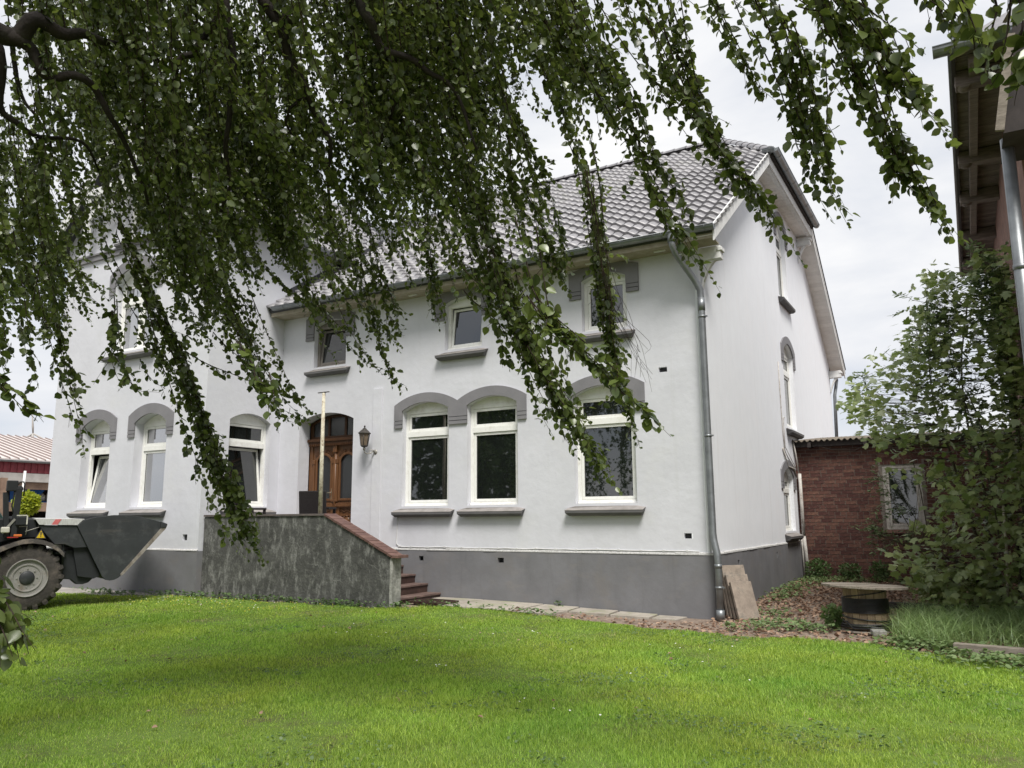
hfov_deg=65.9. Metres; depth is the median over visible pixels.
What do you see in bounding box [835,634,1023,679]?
nettle cover
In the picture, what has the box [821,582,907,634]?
cable reel
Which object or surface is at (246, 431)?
window
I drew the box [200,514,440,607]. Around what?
entrance staircase
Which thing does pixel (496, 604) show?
garden path
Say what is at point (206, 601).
yellow flowers
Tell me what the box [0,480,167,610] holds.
wheel loader
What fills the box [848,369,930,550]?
ash sapling
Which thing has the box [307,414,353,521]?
door
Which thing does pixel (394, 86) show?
weeping beech tree
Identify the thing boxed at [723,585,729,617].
stone slab
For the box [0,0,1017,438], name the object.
sky
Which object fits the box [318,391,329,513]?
flagpole stump
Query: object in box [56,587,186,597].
yard
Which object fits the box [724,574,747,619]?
stone slab
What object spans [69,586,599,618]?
wall weeds
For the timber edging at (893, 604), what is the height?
0.120 m
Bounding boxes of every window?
[66,409,117,517]
[101,255,161,362]
[114,191,152,248]
[119,403,173,516]
[220,414,275,516]
[304,310,354,377]
[391,392,457,516]
[434,287,491,360]
[456,385,526,516]
[563,374,645,515]
[568,261,638,342]
[773,211,795,313]
[780,336,803,438]
[780,460,803,540]
[882,464,926,532]
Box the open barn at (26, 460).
[0,434,52,517]
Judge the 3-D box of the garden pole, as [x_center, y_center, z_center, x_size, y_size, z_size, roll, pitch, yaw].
[7.692,2.596,12.313,0.156,1.902,0.068,-6,-11,29]
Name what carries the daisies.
on the lawn at (1010, 759)
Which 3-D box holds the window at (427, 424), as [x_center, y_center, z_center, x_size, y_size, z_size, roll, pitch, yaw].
[-1.719,1.403,15.808,1.560,2.485,0.334,-6,-11,29]
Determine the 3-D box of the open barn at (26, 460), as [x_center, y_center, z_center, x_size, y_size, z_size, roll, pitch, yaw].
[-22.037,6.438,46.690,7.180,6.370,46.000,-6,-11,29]
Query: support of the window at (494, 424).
in the house
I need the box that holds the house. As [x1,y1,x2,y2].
[45,111,845,619]
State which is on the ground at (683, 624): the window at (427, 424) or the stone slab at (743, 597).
the stone slab at (743, 597)
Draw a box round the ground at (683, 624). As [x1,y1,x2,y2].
[205,581,1023,666]
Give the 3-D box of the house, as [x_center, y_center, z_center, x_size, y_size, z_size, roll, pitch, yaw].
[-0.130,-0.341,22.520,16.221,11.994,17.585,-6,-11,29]
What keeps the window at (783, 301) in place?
in the house
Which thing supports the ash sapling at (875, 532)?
on the ground at (683, 624)
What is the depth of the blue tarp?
39.32 m
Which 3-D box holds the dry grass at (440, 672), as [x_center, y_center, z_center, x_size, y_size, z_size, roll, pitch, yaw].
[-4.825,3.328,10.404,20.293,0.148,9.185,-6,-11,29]
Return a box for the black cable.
[841,590,891,629]
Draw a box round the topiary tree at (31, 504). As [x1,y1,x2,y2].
[11,489,42,516]
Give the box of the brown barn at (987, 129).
[932,7,1023,513]
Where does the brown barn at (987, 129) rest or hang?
on the ground at (683, 624)
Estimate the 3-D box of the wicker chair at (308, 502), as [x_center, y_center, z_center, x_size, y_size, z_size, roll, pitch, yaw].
[-3.874,2.609,15.672,0.600,0.953,0.646,-1,-10,5]
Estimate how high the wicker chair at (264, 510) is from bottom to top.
0.953 m
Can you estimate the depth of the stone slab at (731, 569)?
12.87 m
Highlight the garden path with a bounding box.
[413,597,686,620]
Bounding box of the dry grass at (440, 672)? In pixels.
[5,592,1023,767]
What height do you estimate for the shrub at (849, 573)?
0.435 m
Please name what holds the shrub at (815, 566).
on the ground at (683, 624)
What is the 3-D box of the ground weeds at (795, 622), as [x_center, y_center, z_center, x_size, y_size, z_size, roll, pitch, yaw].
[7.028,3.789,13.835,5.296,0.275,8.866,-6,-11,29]
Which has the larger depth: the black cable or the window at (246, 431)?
the window at (246, 431)
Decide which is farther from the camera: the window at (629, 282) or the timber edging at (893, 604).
the window at (629, 282)
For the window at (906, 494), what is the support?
in the brick outbuilding
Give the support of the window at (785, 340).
in the house
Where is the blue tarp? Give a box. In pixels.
[9,490,46,502]
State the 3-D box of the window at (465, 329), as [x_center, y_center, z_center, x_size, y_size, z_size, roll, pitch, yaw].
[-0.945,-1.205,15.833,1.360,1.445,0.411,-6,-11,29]
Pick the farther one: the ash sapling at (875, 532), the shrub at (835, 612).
the ash sapling at (875, 532)
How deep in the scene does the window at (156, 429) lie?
17.10 m
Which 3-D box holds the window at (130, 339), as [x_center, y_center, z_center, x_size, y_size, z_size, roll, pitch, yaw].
[-8.520,-1.730,17.934,1.900,2.415,0.394,-6,-11,29]
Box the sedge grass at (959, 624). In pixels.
[861,596,1023,649]
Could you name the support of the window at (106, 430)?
in the house
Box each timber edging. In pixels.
[889,602,1001,612]
[953,642,1023,658]
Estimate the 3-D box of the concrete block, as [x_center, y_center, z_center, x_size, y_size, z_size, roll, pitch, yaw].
[4.911,3.329,10.581,0.180,0.070,0.120,-1,-2,5]
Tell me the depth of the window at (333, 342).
17.66 m
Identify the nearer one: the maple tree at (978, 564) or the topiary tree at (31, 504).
the maple tree at (978, 564)
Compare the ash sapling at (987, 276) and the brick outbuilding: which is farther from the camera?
the brick outbuilding
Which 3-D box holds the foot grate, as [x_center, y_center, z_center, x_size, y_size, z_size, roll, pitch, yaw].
[-1.399,3.859,14.017,0.720,0.030,0.560,-8,-12,37]
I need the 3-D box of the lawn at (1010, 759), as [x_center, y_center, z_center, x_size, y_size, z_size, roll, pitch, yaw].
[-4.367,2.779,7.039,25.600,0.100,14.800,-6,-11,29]
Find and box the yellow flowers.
[127,595,320,607]
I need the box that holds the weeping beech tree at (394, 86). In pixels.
[0,0,1023,671]
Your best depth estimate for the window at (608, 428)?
13.96 m
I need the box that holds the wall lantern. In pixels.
[358,425,376,453]
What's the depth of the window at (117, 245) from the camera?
18.51 m
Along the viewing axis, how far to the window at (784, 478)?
18.68 m
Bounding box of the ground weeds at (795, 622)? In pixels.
[721,574,1010,632]
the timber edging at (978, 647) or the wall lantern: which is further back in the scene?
the wall lantern
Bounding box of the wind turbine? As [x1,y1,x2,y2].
[26,415,41,437]
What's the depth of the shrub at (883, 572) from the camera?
17.84 m
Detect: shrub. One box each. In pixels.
[804,558,833,577]
[819,603,843,628]
[836,562,862,578]
[868,560,890,580]
[905,567,958,603]
[955,569,1009,606]
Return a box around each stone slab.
[722,565,744,618]
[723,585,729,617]
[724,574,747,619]
[729,581,759,619]
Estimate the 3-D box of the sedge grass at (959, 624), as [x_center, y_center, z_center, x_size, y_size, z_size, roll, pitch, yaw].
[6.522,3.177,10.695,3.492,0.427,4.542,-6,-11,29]
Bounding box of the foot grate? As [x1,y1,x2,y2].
[407,598,458,604]
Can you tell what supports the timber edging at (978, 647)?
on the ground at (683, 624)
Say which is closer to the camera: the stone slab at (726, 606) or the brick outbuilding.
the stone slab at (726, 606)
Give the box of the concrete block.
[870,629,886,635]
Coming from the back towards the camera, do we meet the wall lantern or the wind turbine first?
the wind turbine
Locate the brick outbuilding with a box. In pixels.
[792,428,1023,584]
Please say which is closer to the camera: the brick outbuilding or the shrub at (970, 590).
the shrub at (970, 590)
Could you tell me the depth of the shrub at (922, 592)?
13.97 m
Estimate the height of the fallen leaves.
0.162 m
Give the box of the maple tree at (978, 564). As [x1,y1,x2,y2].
[835,245,1023,616]
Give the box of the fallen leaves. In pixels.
[24,596,1023,749]
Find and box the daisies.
[139,595,749,714]
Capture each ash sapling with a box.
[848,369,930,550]
[851,461,923,560]
[892,238,1023,597]
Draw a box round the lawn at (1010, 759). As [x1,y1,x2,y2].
[0,593,1023,767]
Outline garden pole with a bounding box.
[1000,489,1009,606]
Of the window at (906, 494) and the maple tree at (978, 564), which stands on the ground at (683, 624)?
the maple tree at (978, 564)
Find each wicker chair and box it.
[231,503,266,513]
[299,491,336,513]

